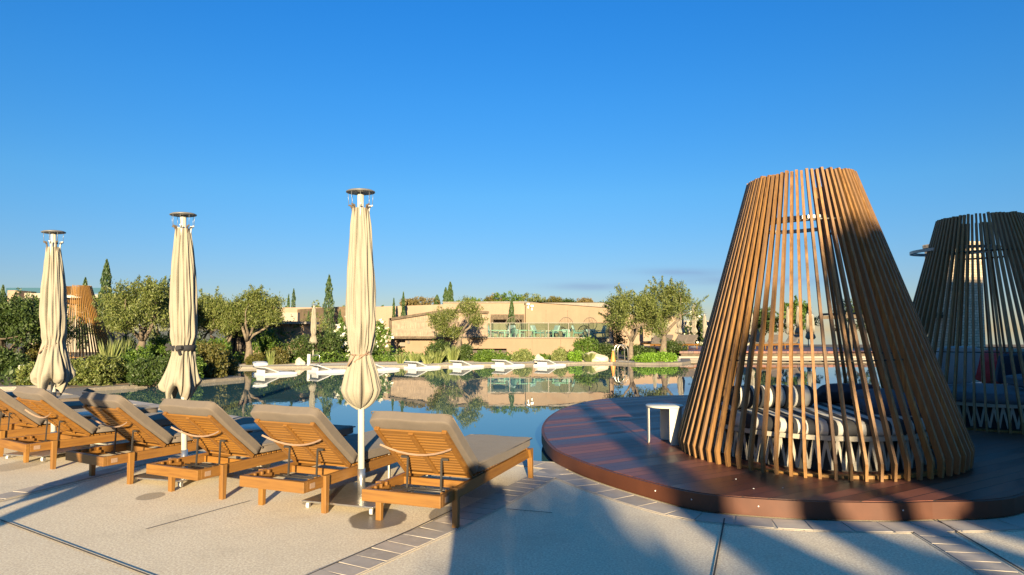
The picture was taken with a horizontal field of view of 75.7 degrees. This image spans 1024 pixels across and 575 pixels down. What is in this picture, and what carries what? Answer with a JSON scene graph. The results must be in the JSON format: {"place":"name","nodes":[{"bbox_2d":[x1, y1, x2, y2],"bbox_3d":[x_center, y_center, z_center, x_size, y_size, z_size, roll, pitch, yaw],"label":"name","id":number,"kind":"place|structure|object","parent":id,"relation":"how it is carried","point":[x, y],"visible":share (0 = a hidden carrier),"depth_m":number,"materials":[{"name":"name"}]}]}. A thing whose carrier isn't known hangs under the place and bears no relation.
{"place":"outdoors","nodes":[
{"label":"outdoors","id":0,"kind":"place"},
{"bbox_2d":[5,331,224,343],"bbox_3d":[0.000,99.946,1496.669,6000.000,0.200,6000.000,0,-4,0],"label":"terrain","id":1,"kind":"structure","parent":0,"point":[164,332],"depth_m":284.95,"materials":[{"name":"green plant"}]},
{"bbox_2d":[0,358,1023,574],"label":"ground","id":2,"kind":"structure","parent":0,"point":[576,531],"depth_m":4.80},
{"bbox_2d":[1,401,82,424],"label":"sun lounger","id":3,"kind":"object","parent":2,"relation":"on","point":[70,404],"visible":0.15,"depth_m":9.56,"materials":[{"name":"brown wood"}]},
{"bbox_2d":[3,230,101,461],"bbox_3d":[-5.505,0.665,7.994,0.707,2.743,0.707,-2,-4,23],"label":"parasol","id":4,"kind":"object","parent":2,"relation":"on","point":[53,365],"visible":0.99,"depth_m":7.92,"materials":[{"name":"beige fabric"}]},
{"bbox_2d":[6,288,128,351],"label":"hillside house","id":5,"kind":"structure","parent":2,"relation":"on","point":[10,293],"depth_m":44.83,"materials":[{"name":"paint"}]},
{"bbox_2d":[0,389,157,456],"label":"sun lounger","id":6,"kind":"object","parent":2,"relation":"on","point":[14,410],"visible":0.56,"depth_m":8.11,"materials":[{"name":"brown wood"}]},
{"bbox_2d":[0,386,173,468],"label":"sun lounger","id":7,"kind":"object","parent":2,"relation":"on","point":[53,410],"visible":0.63,"depth_m":7.37,"materials":[{"name":"brown wood"}]},
{"bbox_2d":[0,449,203,500],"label":"paving stone","id":8,"kind":"object","parent":2,"relation":"on","point":[15,493],"visible":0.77,"depth_m":6.60,"materials":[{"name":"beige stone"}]},
{"bbox_2d":[0,376,215,388],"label":"planting bed","id":9,"kind":"object","parent":2,"relation":"on","point":[68,386],"visible":0.17,"depth_m":17.88,"materials":[{"name":"soil"}]},
{"bbox_2d":[0,346,31,373],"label":"shrub","id":10,"kind":"object","parent":9,"relation":"on","point":[9,358],"visible":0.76,"depth_m":21.75,"materials":[{"name":"green plant"}]},
{"bbox_2d":[12,361,35,385],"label":"shrub","id":11,"kind":"object","parent":9,"relation":"on","point":[22,372],"visible":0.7,"depth_m":17.19,"materials":[{"name":"green plant"}]},
{"bbox_2d":[19,339,41,361],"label":"shrub","id":12,"kind":"object","parent":9,"relation":"on","point":[31,352],"visible":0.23,"depth_m":23.66,"materials":[{"name":"green plant"}]},
{"bbox_2d":[0,288,70,352],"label":"spreading tree","id":13,"kind":"object","parent":9,"relation":"on","point":[19,321],"visible":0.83,"depth_m":22.46,"materials":[{"name":"green plant"}]},
{"bbox_2d":[0,297,82,349],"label":"bushy tree","id":14,"kind":"object","parent":9,"relation":"on","point":[73,332],"visible":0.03,"depth_m":27.53,"materials":[{"name":"green plant"}]},
{"bbox_2d":[71,352,127,385],"bbox_3d":[-11.363,2.232,17.999,1.523,0.970,1.288,0,-4,0],"label":"shrub","id":15,"kind":"object","parent":9,"relation":"on","point":[101,370],"visible":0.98,"depth_m":17.71,"materials":[{"name":"green plant"}]},
{"bbox_2d":[0,356,207,385],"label":"ground cover","id":16,"kind":"object","parent":9,"relation":"on","point":[6,375],"visible":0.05,"depth_m":18.30,"materials":[{"name":"green plant"}]},
{"bbox_2d":[97,338,124,356],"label":"grass tuft","id":17,"kind":"object","parent":9,"relation":"on","point":[110,349],"visible":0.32,"depth_m":21.28,"materials":[{"name":"plant"}]},
{"bbox_2d":[90,275,170,353],"bbox_3d":[-14.583,1.316,25.868,3.468,3.857,2.907,3,-5,-37],"label":"olive tree","id":18,"kind":"object","parent":9,"relation":"on","point":[153,297],"visible":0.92,"depth_m":25.59,"materials":[{"name":"green plant"}]},
{"bbox_2d":[117,345,158,382],"bbox_3d":[-10.748,2.185,18.827,1.158,1.170,1.046,0,-4,0],"label":"shrub","id":19,"kind":"object","parent":9,"relation":"on","point":[133,354],"visible":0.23,"depth_m":18.69,"materials":[{"name":"green plant"}]},
{"bbox_2d":[124,355,169,386],"bbox_3d":[-9.911,2.282,18.074,1.435,0.885,0.846,1,-4,-12],"label":"shrub","id":20,"kind":"object","parent":9,"relation":"on","point":[143,371],"visible":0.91,"depth_m":17.88,"materials":[{"name":"green plant"}]},
{"bbox_2d":[145,331,171,359],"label":"shrub","id":21,"kind":"object","parent":9,"relation":"on","point":[157,347],"visible":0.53,"depth_m":27.26,"materials":[{"name":"green plant"}]},
{"bbox_2d":[196,339,230,377],"bbox_3d":[-9.521,2.262,20.836,1.442,1.277,0.989,-2,-4,33],"label":"shrub","id":22,"kind":"object","parent":9,"relation":"on","point":[213,357],"visible":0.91,"depth_m":20.59,"materials":[{"name":"green plant"}]},
{"bbox_2d":[65,392,254,484],"bbox_3d":[-3.636,1.539,7.314,0.714,0.876,2.105,-2,-4,29],"label":"sun lounger","id":23,"kind":"object","parent":2,"relation":"on","point":[126,419],"visible":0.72,"depth_m":6.65,"materials":[{"name":"brown wood"}]},
{"bbox_2d":[133,212,233,486],"bbox_3d":[-3.329,0.584,6.776,0.707,2.740,0.707,-2,-4,23],"label":"parasol","id":24,"kind":"object","parent":2,"relation":"on","point":[182,376],"visible":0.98,"depth_m":6.71,"materials":[{"name":"beige fabric"}]},
{"bbox_2d":[218,350,241,374],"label":"shrub","id":25,"kind":"object","parent":2,"relation":"on","point":[233,367],"visible":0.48,"depth_m":21.73,"materials":[{"name":"green plant"}]},
{"bbox_2d":[146,398,355,499],"bbox_3d":[-2.541,1.502,6.744,0.714,0.876,2.105,-2,-4,25],"label":"sun lounger","id":26,"kind":"object","parent":2,"relation":"on","point":[216,429],"visible":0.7,"depth_m":6.06,"materials":[{"name":"brown wood"}]},
{"bbox_2d":[236,423,270,470],"bbox_3d":[-2.806,1.750,7.254,0.450,0.448,0.450,1,-4,-20],"label":"side table","id":27,"kind":"object","parent":2,"relation":"on","point":[254,427],"visible":0.28,"depth_m":7.10,"materials":[{"name":"white metal"}]},
{"bbox_2d":[266,347,289,363],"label":"shrub","id":28,"kind":"object","parent":2,"relation":"on","point":[281,356],"visible":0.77,"depth_m":29.16,"materials":[{"name":"green plant"}]},
{"bbox_2d":[239,404,396,513],"bbox_3d":[-1.547,1.473,6.303,0.714,0.876,2.105,-2,-4,22],"label":"sun lounger","id":29,"kind":"object","parent":2,"relation":"on","point":[305,439],"visible":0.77,"depth_m":5.61,"materials":[{"name":"brown wood"}]},
{"bbox_2d":[302,188,416,514],"bbox_3d":[-1.318,0.497,5.850,0.707,2.776,0.707,-1,-4,22],"label":"parasol","id":30,"kind":"object","parent":2,"relation":"on","point":[361,388],"visible":1,"depth_m":5.77,"materials":[{"name":"beige fabric"}]},
{"bbox_2d":[306,469,569,574],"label":"paving stone","id":31,"kind":"object","parent":2,"relation":"on","point":[409,541],"visible":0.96,"depth_m":4.88,"materials":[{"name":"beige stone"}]},
{"bbox_2d":[362,411,532,528],"bbox_3d":[-0.469,1.446,5.872,0.714,0.876,2.105,-1,-4,20],"label":"sun lounger","id":32,"kind":"object","parent":2,"relation":"on","point":[417,445],"visible":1,"depth_m":5.20,"materials":[{"name":"brown wood"}]},
{"bbox_2d":[445,345,461,362],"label":"grass tuft","id":33,"kind":"object","parent":2,"relation":"on","point":[453,354],"visible":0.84,"depth_m":30.53,"materials":[{"name":"plant"}]},
{"bbox_2d":[63,358,873,395],"bbox_3d":[8.976,3.075,23.378,42.888,0.152,23.785,0,-4,0],"label":"pool coping","id":34,"kind":"object","parent":2,"relation":"on","point":[75,391],"visible":0.34,"depth_m":27.32,"materials":[{"name":"stone"}]},
{"bbox_2d":[473,348,494,361],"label":"shrub","id":35,"kind":"object","parent":2,"relation":"on","point":[484,355],"visible":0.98,"depth_m":31.17,"materials":[{"name":"green plant"}]},
{"bbox_2d":[376,301,612,355],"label":"terrace building","id":36,"kind":"structure","parent":2,"relation":"on","point":[540,315],"depth_m":43.93,"materials":[{"name":"paint"}]},
{"bbox_2d":[0,471,1023,574],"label":"paving joint","id":37,"kind":"object","parent":2,"relation":"on","point":[405,532],"visible":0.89,"depth_m":4.67,"materials":[{"name":"grey concrete"}]},
{"bbox_2d":[6,344,1023,363],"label":"planting bed","id":38,"kind":"object","parent":2,"relation":"on","point":[620,356],"visible":0.15,"depth_m":43.89,"materials":[{"name":"green plant"}]},
{"bbox_2d":[96,259,113,345],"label":"cypress tree","id":39,"kind":"object","parent":38,"relation":"on","point":[106,278],"visible":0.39,"depth_m":37.99,"materials":[{"name":"green plant"}]},
{"bbox_2d":[88,291,140,343],"bbox_3d":[-19.812,1.907,33.136,3.085,3.632,2.608,0,-4,0],"label":"olive tree","id":40,"kind":"object","parent":38,"relation":"on","point":[104,295],"visible":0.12,"depth_m":32.78,"materials":[{"name":"green plant"}]},
{"bbox_2d":[169,286,226,339],"bbox_3d":[-14.789,1.729,30.981,2.535,3.696,3.426,0,-4,0],"label":"olive tree","id":41,"kind":"object","parent":38,"relation":"on","point":[206,331],"visible":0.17,"depth_m":30.59,"materials":[{"name":"green plant"}]},
{"bbox_2d":[198,295,254,342],"bbox_3d":[-13.303,1.939,30.783,2.479,3.249,2.489,4,-5,-44],"label":"olive tree","id":42,"kind":"object","parent":38,"relation":"on","point":[212,322],"visible":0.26,"depth_m":30.21,"materials":[{"name":"green plant"}]},
{"bbox_2d":[200,284,287,363],"bbox_3d":[-12.026,1.648,29.597,3.995,3.669,2.014,0,-4,0],"label":"olive tree","id":43,"kind":"object","parent":38,"relation":"on","point":[262,310],"visible":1,"depth_m":29.32,"materials":[{"name":"green plant"}]},
{"bbox_2d":[251,327,279,358],"bbox_3d":[-11.926,2.651,31.880,1.515,1.927,1.115,0,-4,0],"label":"shrub","id":44,"kind":"object","parent":38,"relation":"on","point":[268,340],"visible":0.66,"depth_m":31.70,"materials":[{"name":"green plant"}]},
{"bbox_2d":[225,321,318,356],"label":"garden house","id":45,"kind":"structure","parent":38,"relation":"on","point":[238,342],"depth_m":33.44,"materials":[{"name":"ceramic"}]},
{"bbox_2d":[233,333,244,355],"bbox_3d":[-14.066,2.982,33.828,0.716,1.408,0.100,0,-4,0],"label":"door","id":46,"kind":"structure","parent":45,"relation":"in","point":[241,340],"depth_m":33.78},
{"bbox_2d":[278,331,327,361],"bbox_3d":[-9.944,2.806,31.376,2.312,1.565,1.334,0,-4,0],"label":"shrub","id":47,"kind":"object","parent":38,"relation":"on","point":[302,351],"visible":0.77,"depth_m":31.20,"materials":[{"name":"green plant"}]},
{"bbox_2d":[310,304,316,361],"bbox_3d":[-9.383,2.156,31.126,0.446,2.728,0.446,0,-4,0],"label":"parasol","id":48,"kind":"object","parent":38,"relation":"on","point":[313,339],"visible":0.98,"depth_m":31.06,"materials":[{"name":"beige fabric"}]},
{"bbox_2d":[300,310,334,351],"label":"tree","id":49,"kind":"object","parent":38,"relation":"on","point":[320,327],"visible":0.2,"depth_m":37.71,"materials":[{"name":"green plant"}]},
{"bbox_2d":[322,275,335,334],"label":"cypress tree","id":50,"kind":"object","parent":38,"relation":"on","point":[328,299],"visible":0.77,"depth_m":44.92,"materials":[{"name":"green plant"}]},
{"bbox_2d":[317,327,345,360],"bbox_3d":[-8.723,2.717,32.009,1.406,1.805,1.153,0,-4,0],"label":"shrub","id":51,"kind":"object","parent":38,"relation":"on","point":[331,342],"visible":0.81,"depth_m":31.78,"materials":[{"name":"green plant"}]},
{"bbox_2d":[334,317,350,357],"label":"flowering shrub","id":52,"kind":"object","parent":38,"relation":"on","point":[345,347],"visible":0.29,"depth_m":33.50,"materials":[{"name":"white plant"}]},
{"bbox_2d":[372,319,393,357],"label":"flowering shrub","id":53,"kind":"object","parent":38,"relation":"on","point":[381,337],"visible":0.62,"depth_m":34.28,"materials":[{"name":"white plant"}]},
{"bbox_2d":[234,348,570,362],"bbox_3d":[-6.397,3.342,32.409,19.700,0.637,5.490,0,-4,-5],"label":"ground cover","id":54,"kind":"object","parent":38,"relation":"on","point":[383,357],"visible":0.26,"depth_m":31.91,"materials":[{"name":"green plant"}]},
{"bbox_2d":[421,338,454,361],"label":"shrub","id":55,"kind":"object","parent":38,"relation":"on","point":[441,344],"visible":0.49,"depth_m":31.11,"materials":[{"name":"green plant"}]},
{"bbox_2d":[389,309,488,338],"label":"wall","id":56,"kind":"structure","parent":38,"relation":"on","point":[414,326],"depth_m":37.52,"materials":[{"name":"beige paint"}]},
{"bbox_2d":[297,307,613,351],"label":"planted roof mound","id":57,"kind":"object","parent":38,"relation":"on","point":[320,311],"visible":0.07,"depth_m":48.12,"materials":[{"name":"green plant"}]},
{"bbox_2d":[407,296,440,304],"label":"shrub","id":58,"kind":"object","parent":57,"relation":"on","point":[422,300],"visible":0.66,"depth_m":46.69,"materials":[{"name":"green plant"}]},
{"bbox_2d":[491,290,526,301],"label":"shrub","id":59,"kind":"object","parent":57,"relation":"on","point":[504,297],"visible":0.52,"depth_m":46.47,"materials":[{"name":"green plant"}]},
{"bbox_2d":[426,295,488,348],"bbox_3d":[-2.744,2.042,32.951,3.244,3.344,1.384,0,-4,0],"label":"olive tree","id":60,"kind":"object","parent":38,"relation":"on","point":[440,319],"visible":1,"depth_m":32.81,"materials":[{"name":"green plant"}]},
{"bbox_2d":[457,343,473,360],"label":"shrub","id":61,"kind":"object","parent":38,"relation":"on","point":[466,352],"visible":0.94,"depth_m":32.16,"materials":[{"name":"green plant"}]},
{"bbox_2d":[571,335,599,353],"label":"shrub","id":62,"kind":"object","parent":38,"relation":"on","point":[585,345],"visible":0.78,"depth_m":33.80,"materials":[{"name":"green plant"}]},
{"bbox_2d":[594,342,616,359],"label":"shrub","id":63,"kind":"object","parent":38,"relation":"on","point":[604,348],"visible":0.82,"depth_m":33.79,"materials":[{"name":"green plant"}]},
{"bbox_2d":[614,323,627,351],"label":"shrub","id":64,"kind":"object","parent":38,"relation":"on","point":[618,338],"visible":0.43,"depth_m":45.61,"materials":[{"name":"green plant"}]},
{"bbox_2d":[598,282,669,359],"bbox_3d":[6.101,1.703,33.041,3.407,4.007,3.732,0,-4,0],"label":"olive tree","id":65,"kind":"object","parent":38,"relation":"on","point":[618,310],"visible":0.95,"depth_m":32.57,"materials":[{"name":"green plant"}]},
{"bbox_2d":[614,315,677,347],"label":"garden wall","id":66,"kind":"structure","parent":38,"relation":"on","point":[638,340],"depth_m":53.86,"materials":[{"name":"paint"}]},
{"bbox_2d":[650,348,678,361],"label":"shrub","id":67,"kind":"object","parent":38,"relation":"on","point":[666,357],"visible":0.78,"depth_m":31.32,"materials":[{"name":"green plant"}]},
{"bbox_2d":[630,275,708,351],"bbox_3d":[7.659,1.539,34.150,4.308,4.475,3.310,1,-4,-21],"label":"olive tree","id":68,"kind":"object","parent":38,"relation":"on","point":[671,305],"visible":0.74,"depth_m":33.80,"materials":[{"name":"green plant"}]},
{"bbox_2d":[659,338,687,355],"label":"shrub","id":69,"kind":"object","parent":38,"relation":"on","point":[672,346],"visible":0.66,"depth_m":36.61,"materials":[{"name":"green plant"}]},
{"bbox_2d":[684,310,703,345],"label":"flowering shrub","id":70,"kind":"object","parent":38,"relation":"on","point":[699,333],"visible":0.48,"depth_m":53.53,"materials":[{"name":"green plant"}]},
{"bbox_2d":[752,305,783,334],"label":"bushy tree","id":71,"kind":"object","parent":38,"relation":"on","point":[768,322],"visible":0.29,"depth_m":53.34,"materials":[{"name":"green plant"}]},
{"bbox_2d":[775,295,819,345],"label":"bushy tree","id":72,"kind":"object","parent":38,"relation":"on","point":[804,307],"visible":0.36,"depth_m":51.57,"materials":[{"name":"green plant"}]},
{"bbox_2d":[511,348,533,361],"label":"shrub","id":73,"kind":"object","parent":2,"relation":"on","point":[523,355],"visible":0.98,"depth_m":31.57,"materials":[{"name":"green plant"}]},
{"bbox_2d":[550,346,567,360],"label":"shrub","id":74,"kind":"object","parent":2,"relation":"on","point":[560,354],"visible":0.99,"depth_m":32.22,"materials":[{"name":"green plant"}]},
{"bbox_2d":[621,343,655,359],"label":"shrub","id":75,"kind":"object","parent":2,"relation":"on","point":[637,350],"visible":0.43,"depth_m":33.18,"materials":[{"name":"green plant"}]},
{"bbox_2d":[631,352,659,362],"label":"shrub","id":76,"kind":"object","parent":2,"relation":"on","point":[647,357],"visible":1,"depth_m":30.83,"materials":[{"name":"green plant"}]},
{"bbox_2d":[640,346,873,357],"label":"sun terrace","id":77,"kind":"structure","parent":2,"relation":"on","point":[692,352],"depth_m":35.94,"materials":[{"name":"beige stone"}]},
{"bbox_2d":[541,395,1023,520],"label":"timber deck","id":78,"kind":"structure","parent":2,"relation":"on","point":[604,441],"depth_m":6.01,"materials":[{"name":"brown wood"}]},
{"bbox_2d":[645,403,683,444],"bbox_3d":[1.846,1.645,7.963,0.450,0.448,0.450,1,-4,-15],"label":"side table","id":79,"kind":"object","parent":78,"relation":"on","point":[670,417],"visible":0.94,"depth_m":7.90,"materials":[{"name":"white metal"}]},
{"bbox_2d":[710,402,928,471],"bbox_3d":[3.360,1.583,7.333,2.240,0.490,2.240,-1,-4,8],"label":"round daybed","id":80,"kind":"object","parent":78,"relation":"on","point":[825,446],"visible":0.39,"depth_m":6.41,"materials":[{"name":"fabric"}]},
{"bbox_2d":[729,385,813,407],"bbox_3d":[2.906,1.221,7.386,0.950,0.250,0.250,1,-4,-8],"label":"bolster","id":81,"kind":"object","parent":80,"relation":"on","point":[809,398],"visible":0.64,"depth_m":7.30,"materials":[{"name":"fabric"}]},
{"bbox_2d":[817,383,879,402],"bbox_3d":[3.950,1.257,7.785,0.659,0.198,0.499,-1,-24,10],"label":"cushion","id":82,"kind":"object","parent":80,"relation":"on","point":[822,394],"visible":0.34,"depth_m":7.62,"materials":[{"name":"blue fabric"}]},
{"bbox_2d":[851,388,915,400],"bbox_3d":[4.150,1.244,7.285,0.619,0.198,0.499,1,8,-20],"label":"cushion","id":83,"kind":"object","parent":80,"relation":"on","point":[860,394],"visible":0.2,"depth_m":7.24,"materials":[{"name":"blue fabric"}]},
{"bbox_2d":[858,398,921,416],"bbox_3d":[4.000,1.262,6.933,0.599,0.168,0.499,-1,0,15],"label":"cushion","id":84,"kind":"object","parent":80,"relation":"on","point":[861,404],"visible":0.32,"depth_m":6.78,"materials":[{"name":"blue fabric"}]},
{"bbox_2d":[678,167,974,481],"bbox_3d":[3.325,0.294,7.401,2.941,3.072,2.909,-1,-4,0],"label":"slatted cone","id":85,"kind":"object","parent":78,"relation":"on","point":[906,361],"visible":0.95,"depth_m":6.62,"materials":[{"name":"wood"}]},
{"bbox_2d":[909,211,1023,433],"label":"slatted cone","id":86,"kind":"object","parent":78,"relation":"on","point":[950,236],"visible":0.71,"depth_m":9.48,"materials":[{"name":"wood"}]},
{"bbox_2d":[948,383,1023,429],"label":"round daybed","id":87,"kind":"object","parent":78,"relation":"on","point":[991,415],"visible":0.35,"depth_m":9.09,"materials":[{"name":"fabric"}]},
{"bbox_2d":[936,346,980,383],"bbox_3d":[7.000,1.226,10.392,0.749,0.619,0.139,1,14,-8],"label":"cushion","id":88,"kind":"object","parent":87,"relation":"on","point":[960,367],"visible":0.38,"depth_m":10.33,"materials":[{"name":"fabric"}]},
{"bbox_2d":[975,350,1006,383],"bbox_3d":[11.214,1.846,15.313,0.948,0.790,0.798,1,-4,-17],"label":"cushion","id":89,"kind":"object","parent":87,"relation":"on","point":[987,372],"visible":0.23,"depth_m":15.08,"materials":[{"name":"red fabric"}]},
{"bbox_2d":[995,353,1023,382],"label":"cushion","id":90,"kind":"object","parent":87,"relation":"on","point":[1007,366],"visible":0.46,"depth_m":10.28,"materials":[{"name":"blue fabric"}]},
{"bbox_2d":[546,471,1023,533],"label":"paving stone","id":91,"kind":"object","parent":2,"relation":"on","point":[1014,523],"visible":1,"depth_m":5.12,"materials":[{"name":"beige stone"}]},
{"bbox_2d":[922,241,985,350],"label":"stone tower","id":92,"kind":"structure","parent":2,"relation":"on","point":[977,339],"depth_m":36.10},
{"bbox_2d":[910,529,1022,574],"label":"paving stone","id":93,"kind":"object","parent":2,"relation":"on","point":[975,559],"visible":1,"depth_m":4.41,"materials":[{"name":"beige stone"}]},
{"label":"mortar bed","id":94,"kind":"structure","parent":2,"relation":"on","visible":0},
{"bbox_2d":[129,400,566,470],"bbox_3d":[-4.052,2.190,10.704,11.811,0.006,0.340,-3,-5,38],"label":"paving stone","id":95,"kind":"object","parent":94,"relation":"on","point":[546,465],"visible":0.15,"depth_m":7.38,"materials":[{"name":"beige stone"}]},
{"bbox_2d":[0,0,1023,330],"label":"sky","id":96,"kind":"structure","parent":0,"point":[568,149],"materials":[{"name":"blue"}]},
{"bbox_2d":[90,360,979,461],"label":"pool water","id":97,"kind":"structure","parent":0,"point":[524,401],"depth_m":17.20,"materials":[{"name":"teal liquid"}]},
{"bbox_2d":[252,366,297,375],"bbox_3d":[-8.437,2.963,23.466,0.840,0.346,1.317,-3,-5,40],"label":"floating lounger","id":98,"kind":"object","parent":97,"relation":"on","point":[264,371],"visible":0.91,"depth_m":23.10,"materials":[{"name":"white plastic"}]},
{"bbox_2d":[308,364,345,372],"bbox_3d":[-6.913,3.054,24.870,1.317,0.346,0.840,3,-5,-40],"label":"floating lounger","id":99,"kind":"object","parent":97,"relation":"on","point":[321,369],"visible":0.82,"depth_m":24.48,"materials":[{"name":"white plastic"}]},
{"bbox_2d":[404,361,440,368],"bbox_3d":[-3.715,3.216,27.358,0.840,0.346,1.317,-3,-5,43],"label":"floating lounger","id":100,"kind":"object","parent":97,"relation":"on","point":[414,365],"visible":0.91,"depth_m":26.98,"materials":[{"name":"white plastic"}]},
{"bbox_2d":[449,360,483,367],"bbox_3d":[-1.929,3.261,28.058,0.840,0.346,1.317,-3,-5,43],"label":"floating lounger","id":101,"kind":"object","parent":97,"relation":"on","point":[459,364],"visible":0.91,"depth_m":27.66,"materials":[{"name":"white plastic"}]},
{"bbox_2d":[491,359,524,366],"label":"floating lounger","id":102,"kind":"object","parent":97,"relation":"on","point":[502,363],"visible":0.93,"depth_m":28.41,"materials":[{"name":"white plastic"}]},
{"bbox_2d":[533,359,565,366],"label":"floating lounger","id":103,"kind":"object","parent":97,"relation":"on","point":[544,363],"visible":0.96,"depth_m":28.62,"materials":[{"name":"white plastic"}]},
{"bbox_2d":[765,331,1023,343],"bbox_3d":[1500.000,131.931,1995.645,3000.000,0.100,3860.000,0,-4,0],"label":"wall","id":104,"kind":"structure","parent":0,"point":[817,340],"depth_m":213.82,"materials":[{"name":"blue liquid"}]},
{"bbox_3d":[-18.258,3.118,27.355,4.640,0.280,4.640,0,-4,0],"label":"round plinth","id":105,"kind":"object","parent":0,"visible":0},
{"bbox_2d":[65,285,109,359],"bbox_3d":[-18.141,1.460,27.679,2.942,3.071,2.450,-2,-4,29],"label":"slatted cone","id":106,"kind":"object","parent":105,"relation":"on","point":[85,294],"visible":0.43,"depth_m":27.20,"materials":[{"name":"wood"}]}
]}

